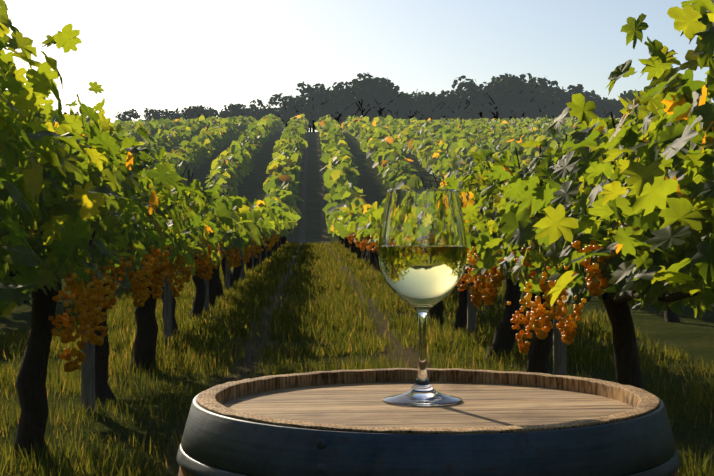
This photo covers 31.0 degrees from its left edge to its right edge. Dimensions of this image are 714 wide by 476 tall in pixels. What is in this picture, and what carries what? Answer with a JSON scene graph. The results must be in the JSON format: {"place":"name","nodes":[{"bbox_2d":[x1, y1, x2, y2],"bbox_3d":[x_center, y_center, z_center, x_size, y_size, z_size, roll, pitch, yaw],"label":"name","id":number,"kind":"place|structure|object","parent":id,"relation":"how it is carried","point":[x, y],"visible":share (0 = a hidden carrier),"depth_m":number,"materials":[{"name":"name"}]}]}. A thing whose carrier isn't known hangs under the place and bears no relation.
{"place":"outdoors","nodes":[
{"label":"outdoors","id":0,"kind":"place"},
{"bbox_2d":[0,131,713,475],"bbox_3d":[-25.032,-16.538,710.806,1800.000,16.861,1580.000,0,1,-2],"label":"ground","id":1,"kind":"structure","parent":0,"point":[693,334],"depth_m":10.86,"materials":[{"name":"green plant"}]},
{"bbox_2d":[54,86,622,131],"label":"ridge tree trunks","id":2,"kind":"object","parent":1,"relation":"on","point":[380,110],"visible":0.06,"depth_m":235.48,"materials":[{"name":"brown plant"}]},
{"bbox_2d":[51,72,713,130],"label":"trees","id":3,"kind":"object","parent":2,"relation":"attached to","point":[505,90],"visible":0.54,"depth_m":234.35,"materials":[{"name":"green plant"}]},
{"bbox_2d":[0,101,711,458],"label":"grapevine trunks","id":4,"kind":"object","parent":1,"relation":"on","point":[30,385],"visible":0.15,"depth_m":7.69,"materials":[{"name":"brown wood"}]},
{"bbox_2d":[48,229,620,371],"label":"grape clusters","id":5,"kind":"object","parent":4,"relation":"hanging from","point":[90,319],"visible":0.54,"depth_m":5.71,"materials":[{"name":"orange food"}]},
{"bbox_2d":[0,0,713,320],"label":"vine leaves","id":6,"kind":"object","parent":4,"relation":"attached to","point":[646,206],"visible":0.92,"depth_m":4.58,"materials":[{"name":"green plant"}]},
{"bbox_2d":[6,175,711,412],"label":"trellis posts","id":7,"kind":"object","parent":1,"relation":"on","point":[88,372],"visible":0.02,"depth_m":7.43,"materials":[{"name":"grey wood"}]},
{"bbox_2d":[84,114,637,242],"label":"vine rows","id":8,"kind":"object","parent":1,"relation":"on","point":[429,143],"visible":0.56,"depth_m":108.30,"materials":[{"name":"green plant"}]},
{"bbox_2d":[173,179,446,257],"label":"vine leaves","id":9,"kind":"object","parent":8,"relation":"attached to","point":[253,222],"visible":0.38,"depth_m":17.29,"materials":[{"name":"green plant"}]},
{"bbox_2d":[176,368,680,475],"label":"oak barrel","id":10,"kind":"object","parent":1,"relation":"on","point":[353,423],"visible":1,"depth_m":1.26,"materials":[{"name":"wood"}]},
{"bbox_2d":[378,189,466,405],"bbox_3d":[0.074,0.065,1.451,0.100,0.238,0.100,0,1,-2],"label":"wine glass","id":11,"kind":"object","parent":10,"relation":"on","point":[422,251],"visible":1,"depth_m":1.42,"materials":[{"name":"clear glass"}]},
{"bbox_2d":[3,0,713,131],"label":"sky","id":12,"kind":"structure","parent":0,"point":[171,55],"materials":[{"name":"white"}]}
]}

